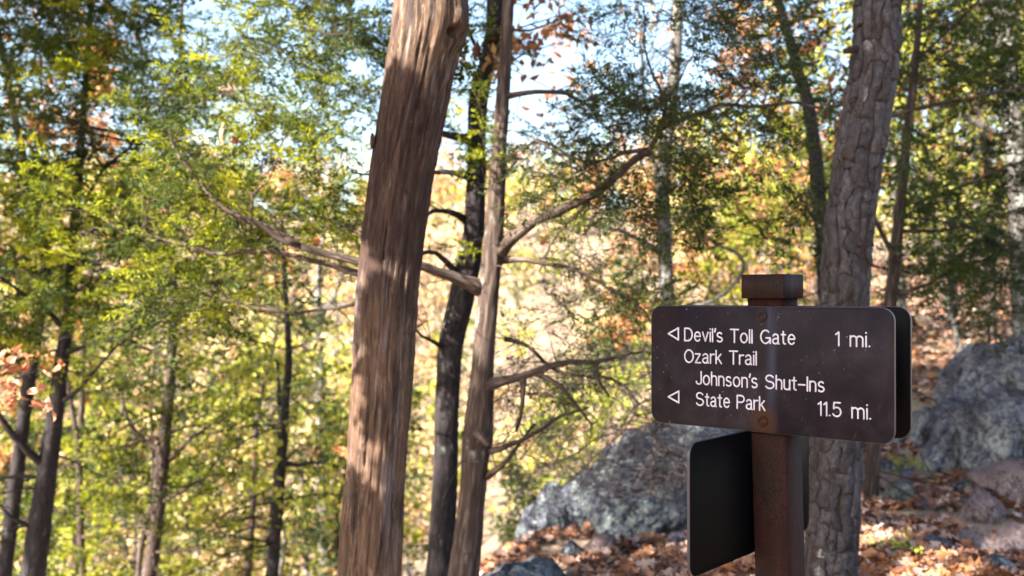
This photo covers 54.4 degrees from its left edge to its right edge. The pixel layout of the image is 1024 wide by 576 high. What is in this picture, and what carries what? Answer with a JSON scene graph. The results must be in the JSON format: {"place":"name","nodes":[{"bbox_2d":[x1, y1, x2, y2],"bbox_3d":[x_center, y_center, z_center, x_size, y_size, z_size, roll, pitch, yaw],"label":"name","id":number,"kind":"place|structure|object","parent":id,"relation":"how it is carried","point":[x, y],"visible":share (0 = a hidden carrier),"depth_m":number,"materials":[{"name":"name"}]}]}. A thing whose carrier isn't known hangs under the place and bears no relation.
{"place":"outdoors","nodes":[
{"label":"outdoors","id":0,"kind":"place"},
{"bbox_2d":[0,0,1021,212],"label":"sky","id":1,"kind":"structure","parent":0,"point":[358,66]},
{"bbox_2d":[0,198,1023,575],"bbox_3d":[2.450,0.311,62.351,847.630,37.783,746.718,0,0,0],"label":"ground","id":2,"kind":"structure","parent":0,"point":[882,564],"depth_m":78.11,"materials":[{"name":"beige plant"}]},
{"bbox_2d":[0,327,96,429],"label":"oak sapling","id":3,"kind":"object","parent":2,"relation":"on","point":[9,401],"visible":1,"depth_m":4.67,"materials":[{"name":"orange plant"}]},
{"bbox_2d":[0,208,103,575],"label":"cedar tree","id":4,"kind":"object","parent":2,"relation":"on","point":[38,380],"visible":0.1,"depth_m":17.60,"materials":[{"name":"green plant"}]},
{"bbox_2d":[0,217,112,575],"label":"cedar tree","id":5,"kind":"object","parent":2,"relation":"on","point":[69,511],"visible":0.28,"depth_m":12.66,"materials":[{"name":"green plant"}]},
{"bbox_2d":[0,328,143,575],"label":"cedar tree","id":6,"kind":"object","parent":2,"relation":"on","point":[40,437],"visible":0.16,"depth_m":24.46,"materials":[{"name":"green plant"}]},
{"bbox_2d":[0,245,155,564],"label":"oak tree","id":7,"kind":"object","parent":2,"relation":"on","point":[3,461],"visible":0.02,"depth_m":16.14,"materials":[{"name":"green plant"}]},
{"bbox_2d":[0,1,161,575],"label":"oak tree","id":8,"kind":"object","parent":2,"relation":"on","point":[18,459],"visible":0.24,"depth_m":9.46,"materials":[{"name":"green plant"}]},
{"bbox_2d":[0,372,175,575],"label":"hickory tree","id":9,"kind":"object","parent":2,"relation":"on","point":[96,423],"visible":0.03,"depth_m":30.34,"materials":[{"name":"yellow plant"}]},
{"bbox_2d":[0,163,187,575],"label":"cedar tree","id":10,"kind":"object","parent":2,"relation":"on","point":[81,409],"visible":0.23,"depth_m":13.84,"materials":[{"name":"green plant"}]},
{"bbox_2d":[0,389,195,575],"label":"hickory tree","id":11,"kind":"object","parent":2,"relation":"on","point":[89,528],"visible":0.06,"depth_m":38.19,"materials":[{"name":"yellow plant"}]},
{"bbox_2d":[0,237,198,575],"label":"cedar tree","id":12,"kind":"object","parent":2,"relation":"on","point":[79,481],"visible":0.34,"depth_m":12.61,"materials":[{"name":"green plant"}]},
{"bbox_2d":[0,398,261,575],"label":"hickory tree","id":13,"kind":"object","parent":2,"relation":"on","point":[167,558],"visible":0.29,"depth_m":14.72,"materials":[{"name":"green plant"}]},
{"bbox_2d":[86,356,180,569],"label":"cedar tree","id":14,"kind":"object","parent":2,"relation":"on","point":[107,425],"visible":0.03,"depth_m":43.53,"materials":[{"name":"green plant"}]},
{"bbox_2d":[0,291,271,575],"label":"oak tree","id":15,"kind":"object","parent":2,"relation":"on","point":[128,547],"visible":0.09,"depth_m":19.63,"materials":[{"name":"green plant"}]},
{"bbox_2d":[51,318,227,575],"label":"cedar tree","id":16,"kind":"object","parent":2,"relation":"on","point":[142,539],"visible":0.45,"depth_m":11.72,"materials":[{"name":"green plant"}]},
{"bbox_2d":[0,0,284,575],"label":"cedar tree","id":17,"kind":"object","parent":2,"relation":"on","point":[72,55],"visible":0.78,"depth_m":6.58,"materials":[{"name":"green plant"}]},
{"bbox_2d":[0,280,326,575],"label":"hickory tree","id":18,"kind":"object","parent":2,"relation":"on","point":[66,445],"visible":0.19,"depth_m":16.07,"materials":[{"name":"green plant"}]},
{"bbox_2d":[0,0,337,575],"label":"cedar tree","id":19,"kind":"object","parent":2,"relation":"on","point":[163,447],"visible":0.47,"depth_m":9.20,"materials":[{"name":"green plant"}]},
{"bbox_2d":[137,367,243,575],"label":"cedar tree","id":20,"kind":"object","parent":2,"relation":"on","point":[193,375],"visible":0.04,"depth_m":32.90,"materials":[{"name":"green plant"}]},
{"bbox_2d":[67,326,314,574],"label":"oak tree","id":21,"kind":"object","parent":2,"relation":"on","point":[230,353],"visible":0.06,"depth_m":26.03,"materials":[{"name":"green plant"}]},
{"bbox_2d":[5,40,416,409],"bbox_3d":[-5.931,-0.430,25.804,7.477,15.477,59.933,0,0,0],"label":"oak tree","id":22,"kind":"object","parent":2,"relation":"on","point":[122,142],"visible":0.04,"depth_m":15.87,"materials":[{"name":"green plant"}]},
{"bbox_2d":[137,425,310,575],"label":"oak tree","id":23,"kind":"object","parent":2,"relation":"on","point":[184,536],"visible":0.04,"depth_m":39.82,"materials":[{"name":"orange plant"}]},
{"bbox_2d":[145,360,340,575],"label":"hickory tree","id":24,"kind":"object","parent":2,"relation":"on","point":[261,538],"visible":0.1,"depth_m":29.69,"materials":[{"name":"yellow plant"}]},
{"bbox_2d":[148,201,355,575],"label":"oak tree","id":25,"kind":"object","parent":2,"relation":"on","point":[282,464],"visible":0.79,"depth_m":8.95,"materials":[{"name":"green plant"}]},
{"bbox_2d":[161,206,344,575],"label":"cedar tree","id":26,"kind":"object","parent":2,"relation":"on","point":[248,567],"visible":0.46,"depth_m":12.90,"materials":[{"name":"green plant"}]},
{"bbox_2d":[170,386,342,575],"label":"oak tree","id":27,"kind":"object","parent":2,"relation":"on","point":[228,505],"visible":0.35,"depth_m":13.40,"materials":[{"name":"orange plant"}]},
{"bbox_2d":[195,251,344,575],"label":"cedar tree","id":28,"kind":"object","parent":2,"relation":"on","point":[319,396],"visible":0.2,"depth_m":17.65,"materials":[{"name":"green plant"}]},
{"bbox_2d":[192,339,351,575],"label":"hickory tree","id":29,"kind":"object","parent":2,"relation":"on","point":[306,572],"visible":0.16,"depth_m":21.95,"materials":[{"name":"yellow plant"}]},
{"bbox_2d":[202,428,342,575],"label":"oak tree","id":30,"kind":"object","parent":2,"relation":"on","point":[300,493],"depth_m":36.03,"materials":[{"name":"orange plant"}]},
{"bbox_2d":[284,393,349,575],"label":"cedar tree","id":31,"kind":"object","parent":2,"relation":"on","point":[336,531],"visible":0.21,"depth_m":13.58,"materials":[{"name":"green plant"}]},
{"bbox_2d":[285,417,413,564],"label":"oak tree","id":32,"kind":"object","parent":2,"relation":"on","point":[301,558],"visible":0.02,"depth_m":41.36,"materials":[{"name":"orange plant"}]},
{"bbox_2d":[232,224,469,575],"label":"sycamore tree","id":33,"kind":"object","parent":2,"relation":"on","point":[335,351],"visible":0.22,"depth_m":25.89,"materials":[{"name":"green plant"}]},
{"bbox_2d":[284,373,433,562],"bbox_3d":[-4.518,6.406,30.546,4.977,8.440,5.397,0,0,-15],"label":"oak tree","id":34,"kind":"object","parent":2,"relation":"on","point":[425,449],"visible":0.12,"depth_m":30.31,"materials":[{"name":"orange plant"}]},
{"bbox_2d":[323,388,433,575],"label":"bush","id":35,"kind":"object","parent":2,"relation":"on","point":[416,394],"visible":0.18,"depth_m":16.83,"materials":[{"name":"green plant"}]},
{"bbox_2d":[320,373,462,575],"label":"hickory tree","id":36,"kind":"object","parent":2,"relation":"on","point":[421,465],"visible":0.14,"depth_m":24.24,"materials":[{"name":"yellow plant"}]},
{"bbox_2d":[336,380,460,575],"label":"oak tree","id":37,"kind":"object","parent":2,"relation":"on","point":[426,504],"visible":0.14,"depth_m":32.59,"materials":[{"name":"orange plant"}]},
{"bbox_2d":[337,0,468,575],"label":"dead tree","id":38,"kind":"object","parent":2,"relation":"on","point":[427,40],"visible":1,"depth_m":3.41,"materials":[{"name":"brown wood"}]},
{"bbox_2d":[283,0,599,575],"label":"oak tree","id":39,"kind":"object","parent":2,"relation":"on","point":[449,345],"visible":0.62,"depth_m":5.54,"materials":[{"name":"brown plant"}]},
{"bbox_2d":[42,0,848,575],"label":"cedar tree","id":40,"kind":"object","parent":2,"relation":"on","point":[476,432],"visible":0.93,"depth_m":4.96,"materials":[{"name":"green plant"}]},
{"bbox_2d":[219,123,223,145],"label":"dry leaf","id":41,"kind":"object","parent":40,"relation":"attached to","point":[221,136],"visible":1,"depth_m":4.69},
{"bbox_2d":[217,81,236,96],"bbox_3d":[-1.379,-0.958,4.810,0.100,0.086,0.026,-2,18,-13],"label":"dry leaf","id":42,"kind":"object","parent":40,"relation":"attached to","point":[230,91],"visible":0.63,"depth_m":4.81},
{"bbox_2d":[331,443,346,459],"bbox_3d":[-1.012,0.980,5.990,0.160,0.094,0.024,19,-41,-8],"label":"dry leaf","id":43,"kind":"object","parent":40,"relation":"attached to","point":[340,450],"visible":0.6,"depth_m":5.99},
{"bbox_2d":[471,42,479,60],"bbox_3d":[-0.189,-1.235,5.201,0.058,0.100,0.029,5,3,-27],"label":"dry leaf","id":44,"kind":"object","parent":40,"relation":"attached to","point":[475,51],"visible":0.88,"depth_m":5.20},
{"bbox_2d":[505,151,522,162],"bbox_3d":[0.007,-0.638,4.842,0.100,0.059,0.015,-22,10,-22],"label":"dry leaf","id":45,"kind":"object","parent":40,"relation":"attached to","point":[518,153],"visible":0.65,"depth_m":4.85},
{"bbox_2d":[539,234,549,245],"bbox_3d":[0.163,-0.240,4.894,0.073,0.080,0.017,32,18,-35],"label":"dry leaf","id":46,"kind":"object","parent":40,"relation":"attached to","point":[543,241],"visible":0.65,"depth_m":4.90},
{"bbox_2d":[0,119,995,570],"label":"wood","id":47,"kind":"object","parent":2,"relation":"on","point":[444,179],"visible":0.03,"depth_m":131.13,"materials":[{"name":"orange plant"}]},
{"bbox_2d":[0,130,1006,575],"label":"wood","id":48,"kind":"object","parent":2,"relation":"on","point":[444,232],"depth_m":109.00,"materials":[{"name":"plant"}]},
{"bbox_2d":[0,132,1006,499],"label":"wood","id":49,"kind":"object","parent":2,"relation":"on","point":[518,176],"visible":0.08,"depth_m":109.95,"materials":[{"name":"green wood"}]},
{"bbox_2d":[0,122,1008,570],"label":"wood","id":50,"kind":"object","parent":2,"relation":"on","point":[510,196],"visible":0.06,"depth_m":113.47,"materials":[{"name":"yellow plant"}]},
{"bbox_2d":[459,384,557,513],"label":"oak tree","id":51,"kind":"object","parent":2,"relation":"on","point":[515,416],"visible":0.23,"depth_m":28.16,"materials":[{"name":"orange plant"}]},
{"bbox_2d":[484,428,561,544],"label":"cedar tree","id":52,"kind":"object","parent":2,"relation":"on","point":[509,528],"visible":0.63,"depth_m":15.88,"materials":[{"name":"green plant"}]},
{"bbox_2d":[485,556,565,575],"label":"boulder","id":53,"kind":"object","parent":2,"relation":"on","point":[537,566],"visible":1,"depth_m":5.84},
{"bbox_2d":[515,481,572,539],"bbox_3d":[0.277,1.790,7.346,0.554,0.715,0.553,0,0,0],"label":"boulder","id":54,"kind":"object","parent":2,"relation":"on","point":[548,515],"visible":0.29,"depth_m":7.26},
{"bbox_2d":[488,365,599,492],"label":"hickory tree","id":55,"kind":"object","parent":2,"relation":"on","point":[532,459],"visible":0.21,"depth_m":19.18,"materials":[{"name":"yellow plant"}]},
{"bbox_2d":[560,540,583,556],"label":"stone","id":56,"kind":"object","parent":2,"relation":"on","point":[571,547],"visible":0.49,"depth_m":6.70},
{"bbox_2d":[534,345,631,484],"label":"cedar tree","id":57,"kind":"object","parent":2,"relation":"on","point":[577,460],"visible":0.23,"depth_m":15.15,"materials":[{"name":"green plant"}]},
{"bbox_2d":[538,380,628,484],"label":"oak tree","id":58,"kind":"object","parent":2,"relation":"on","point":[590,409],"visible":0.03,"depth_m":34.02,"materials":[{"name":"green plant"}]},
{"bbox_2d":[583,531,616,556],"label":"stone","id":59,"kind":"object","parent":2,"relation":"on","point":[602,541],"visible":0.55,"depth_m":6.50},
{"bbox_2d":[558,304,656,462],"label":"hickory tree","id":60,"kind":"object","parent":2,"relation":"on","point":[621,380],"visible":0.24,"depth_m":13.48,"materials":[{"name":"yellow plant"}]},
{"bbox_2d":[492,330,734,539],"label":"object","id":61,"kind":"object","parent":2,"relation":"on","point":[653,481],"visible":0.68,"depth_m":6.11,"materials":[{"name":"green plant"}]},
{"bbox_2d":[585,250,651,410],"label":"cedar tree","id":62,"kind":"object","parent":2,"relation":"on","point":[633,282],"visible":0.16,"depth_m":25.80,"materials":[{"name":"green plant"}]},
{"bbox_2d":[587,451,686,538],"bbox_3d":[0.897,1.554,7.041,0.740,0.808,0.468,0,0,0],"label":"boulder","id":63,"kind":"object","parent":2,"relation":"on","point":[617,520],"visible":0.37,"depth_m":6.89,"materials":[{"name":"stone"}]},
{"bbox_2d":[560,422,740,528],"bbox_3d":[1.094,1.782,7.856,2.040,1.656,1.803,0,0,0],"label":"boulder","id":64,"kind":"object","parent":2,"relation":"on","point":[579,517],"visible":0.07,"depth_m":7.41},
{"bbox_2d":[588,199,724,349],"bbox_3d":[2.938,0.364,21.840,2.968,4.611,3.062,0,-1,-40],"label":"oak tree","id":65,"kind":"object","parent":2,"relation":"on","point":[648,305],"visible":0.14,"depth_m":22.01,"materials":[{"name":"orange plant"}]},
{"bbox_2d":[499,0,830,464],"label":"oak tree","id":66,"kind":"object","parent":2,"relation":"on","point":[675,42],"visible":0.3,"depth_m":9.93,"materials":[{"name":"green plant"}]},
{"bbox_2d":[668,529,686,547],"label":"stone","id":67,"kind":"object","parent":2,"relation":"on","point":[674,537],"visible":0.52,"depth_m":6.25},
{"bbox_2d":[629,110,747,243],"bbox_3d":[5.563,-2.636,29.841,4.033,5.606,3.540,0,0,0],"label":"oak tree","id":68,"kind":"object","parent":2,"relation":"on","point":[651,193],"visible":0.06,"depth_m":29.71,"materials":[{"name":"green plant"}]},
{"bbox_2d":[644,180,764,372],"bbox_3d":[2.456,0.217,12.081,1.752,2.985,1.647,0,0,0],"label":"cedar tree","id":69,"kind":"object","parent":2,"relation":"on","point":[710,291],"visible":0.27,"depth_m":11.90,"materials":[{"name":"green plant"}]},
{"bbox_2d":[674,72,806,271],"bbox_3d":[4.642,-2.195,19.861,3.109,4.290,2.578,0,0,-30],"label":"hickory tree","id":70,"kind":"object","parent":2,"relation":"on","point":[742,145],"visible":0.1,"depth_m":19.78,"materials":[{"name":"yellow plant"}]},
{"bbox_2d":[656,138,828,304],"bbox_3d":[3.671,-0.388,15.095,2.884,3.826,2.596,0,0,-14],"label":"oak tree","id":71,"kind":"object","parent":2,"relation":"on","point":[758,266],"visible":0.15,"depth_m":14.79,"materials":[{"name":"orange plant"}]},
{"bbox_2d":[480,257,1023,575],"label":"leaf litter","id":72,"kind":"object","parent":2,"relation":"on","point":[670,555],"visible":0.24,"depth_m":6.47,"materials":[{"name":"brown plant"}]},
{"bbox_2d":[725,111,826,248],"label":"oak tree","id":73,"kind":"object","parent":2,"relation":"on","point":[775,168],"visible":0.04,"depth_m":25.52,"materials":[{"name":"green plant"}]},
{"bbox_2d":[679,156,877,277],"bbox_3d":[3.381,-0.367,12.669,2.392,2.682,2.114,0,0,23],"label":"hickory tree","id":74,"kind":"object","parent":2,"relation":"on","point":[744,242],"visible":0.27,"depth_m":12.65,"materials":[{"name":"yellow plant"}]},
{"bbox_2d":[651,274,911,575],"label":"trail sign","id":75,"kind":"object","parent":2,"relation":"on","point":[775,373],"visible":1,"depth_m":2.31,"materials":[{"name":"brown"}]},
{"bbox_2d":[799,150,829,241],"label":"cedar tree","id":76,"kind":"object","parent":2,"relation":"on","point":[825,166],"depth_m":30.03,"materials":[{"name":"green plant"}]},
{"bbox_2d":[740,52,901,305],"bbox_3d":[3.693,-0.865,11.964,1.934,3.968,1.809,0,-1,40],"label":"cedar tree","id":77,"kind":"object","parent":2,"relation":"on","point":[803,243],"visible":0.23,"depth_m":11.93,"materials":[{"name":"green plant"}]},
{"bbox_2d":[650,0,1023,362],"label":"hickory tree","id":78,"kind":"object","parent":2,"relation":"on","point":[1015,157],"visible":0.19,"depth_m":10.99,"materials":[{"name":"green plant"}]},
{"bbox_2d":[687,0,1012,459],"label":"oak tree","id":79,"kind":"object","parent":2,"relation":"on","point":[817,139],"visible":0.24,"depth_m":8.96,"materials":[{"name":"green plant"}]},
{"bbox_2d":[804,0,903,575],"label":"pine tree","id":80,"kind":"object","parent":2,"relation":"on","point":[832,544],"visible":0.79,"depth_m":3.92,"materials":[{"name":"brown plant"}]},
{"bbox_2d":[705,0,1019,161],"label":"oak tree","id":81,"kind":"object","parent":2,"relation":"on","point":[768,45],"visible":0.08,"depth_m":19.23,"materials":[{"name":"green plant"}]},
{"bbox_2d":[727,0,1022,309],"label":"hickory tree","id":82,"kind":"object","parent":2,"relation":"on","point":[821,56],"visible":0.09,"depth_m":14.01,"materials":[{"name":"yellow plant"}]},
{"bbox_2d":[737,0,1023,524],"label":"cedar tree","id":83,"kind":"object","parent":2,"relation":"on","point":[976,73],"visible":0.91,"depth_m":6.88,"materials":[{"name":"green plant"}]},
{"bbox_2d":[800,41,816,52],"bbox_3d":[1.964,-1.598,6.602,0.120,0.087,0.015,-18,31,-3],"label":"dry leaf","id":84,"kind":"object","parent":83,"relation":"attached to","point":[810,49],"visible":0.63,"depth_m":6.60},
{"bbox_2d":[880,459,899,471],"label":"stone","id":85,"kind":"object","parent":2,"relation":"on","point":[886,465],"visible":0.59,"depth_m":7.74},
{"bbox_2d":[868,524,923,555],"bbox_3d":[2.081,1.398,5.340,0.298,0.222,0.340,0,0,0],"label":"seedling","id":86,"kind":"object","parent":2,"relation":"on","point":[898,543],"visible":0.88,"depth_m":5.38,"materials":[{"name":"green plant"}]},
{"bbox_2d":[889,438,903,444],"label":"stone","id":87,"kind":"object","parent":2,"relation":"on","point":[896,440],"visible":0.02,"depth_m":8.75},
{"bbox_2d":[879,480,917,504],"bbox_3d":[2.673,1.444,6.871,0.268,0.240,0.256,0,0,0],"label":"stone","id":88,"kind":"object","parent":2,"relation":"on","point":[896,494],"visible":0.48,"depth_m":6.78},
{"bbox_2d":[899,468,914,479],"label":"pebble","id":89,"kind":"object","parent":2,"relation":"on","point":[907,472],"visible":0.48,"depth_m":7.52,"materials":[{"name":"grey stone"}]},
{"bbox_2d":[899,461,914,469],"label":"pebble","id":90,"kind":"object","parent":2,"relation":"on","point":[911,467],"visible":0.44,"depth_m":7.72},
{"bbox_2d":[888,453,929,472],"bbox_3d":[3.013,1.366,7.692,0.253,0.186,0.402,0,0,-36],"label":"seedling","id":91,"kind":"object","parent":2,"relation":"on","point":[910,463],"visible":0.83,"depth_m":7.66,"materials":[{"name":"green plant"}]},
{"bbox_2d":[801,0,1020,315],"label":"oak tree","id":92,"kind":"object","parent":2,"relation":"on","point":[955,287],"visible":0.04,"depth_m":14.92,"materials":[{"name":"green plant"}]},
{"bbox_2d":[920,499,935,510],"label":"pebble","id":93,"kind":"object","parent":2,"relation":"on","point":[924,507],"visible":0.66,"depth_m":6.59,"materials":[{"name":"grey stone"}]},
{"bbox_2d":[834,0,1023,254],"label":"hickory tree","id":94,"kind":"object","parent":2,"relation":"on","point":[935,75],"visible":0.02,"depth_m":22.00,"materials":[{"name":"green plant"}]},
{"bbox_2d":[923,534,952,549],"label":"stone","id":95,"kind":"object","parent":2,"relation":"on","point":[929,537],"visible":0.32,"depth_m":5.54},
{"bbox_2d":[918,407,962,471],"bbox_3d":[3.354,1.340,7.878,0.682,0.819,0.512,0,0,-12],"label":"boulder","id":96,"kind":"object","parent":2,"relation":"on","point":[938,450],"visible":0.34,"depth_m":7.72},
{"bbox_2d":[877,0,1007,278],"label":"cedar tree","id":97,"kind":"object","parent":2,"relation":"on","point":[915,164],"depth_m":18.92,"materials":[{"name":"green plant"}]},
{"bbox_2d":[878,0,1023,342],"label":"cedar tree","id":98,"kind":"object","parent":2,"relation":"on","point":[978,116],"visible":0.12,"depth_m":12.51,"materials":[{"name":"green plant"}]},
{"bbox_2d":[931,343,975,406],"bbox_3d":[4.296,0.970,9.016,0.939,0.930,0.725,0,0,-37],"label":"boulder","id":99,"kind":"object","parent":2,"relation":"on","point":[953,368],"visible":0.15,"depth_m":9.04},
{"bbox_2d":[916,241,1005,353],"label":"bare sapling","id":100,"kind":"object","parent":2,"relation":"on","point":[960,347],"visible":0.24,"depth_m":11.72,"materials":[{"name":"brown plant"}]},
{"bbox_2d":[903,356,1023,455],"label":"boulder","id":101,"kind":"object","parent":2,"relation":"on","point":[956,397],"visible":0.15,"depth_m":8.29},
{"bbox_2d":[958,336,1023,389],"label":"boulder","id":102,"kind":"object","parent":101,"relation":"on","point":[1009,368],"visible":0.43,"depth_m":8.25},
{"bbox_2d":[952,479,974,492],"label":"pebble","id":103,"kind":"object","parent":2,"relation":"on","point":[965,484],"visible":0.54,"depth_m":6.92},
{"bbox_2d":[953,529,996,552],"bbox_3d":[2.722,1.479,5.723,0.291,0.162,0.251,0,0,-17],"label":"stone","id":104,"kind":"object","parent":2,"relation":"on","point":[979,538],"visible":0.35,"depth_m":5.71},
{"bbox_2d":[929,4,1023,142],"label":"hickory tree","id":105,"kind":"object","parent":2,"relation":"on","point":[974,118],"visible":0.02,"depth_m":14.29,"materials":[{"name":"green plant"}]},
{"bbox_2d":[958,483,1008,525],"bbox_3d":[2.983,1.403,6.295,0.270,0.320,0.235,0,0,-34],"label":"stone","id":106,"kind":"object","parent":2,"relation":"on","point":[981,501],"visible":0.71,"depth_m":6.23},
{"bbox_2d":[950,51,1023,299],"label":"cedar tree","id":107,"kind":"object","parent":2,"relation":"on","point":[1000,211],"visible":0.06,"depth_m":12.32,"materials":[{"name":"green plant"}]},
{"bbox_2d":[954,380,1023,469],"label":"boulder","id":108,"kind":"object","parent":2,"relation":"on","point":[1003,417],"visible":0.69,"depth_m":7.45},
{"bbox_2d":[967,458,1023,502],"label":"stone","id":109,"kind":"object","parent":2,"relation":"on","point":[1005,478],"visible":0.72,"depth_m":6.57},
{"bbox_2d":[984,553,1017,569],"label":"stone","id":110,"kind":"object","parent":2,"relation":"on","point":[998,560],"visible":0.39,"depth_m":5.01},
{"bbox_2d":[994,521,1023,553],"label":"stone","id":111,"kind":"object","parent":2,"relation":"on","point":[1010,536],"visible":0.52,"depth_m":5.61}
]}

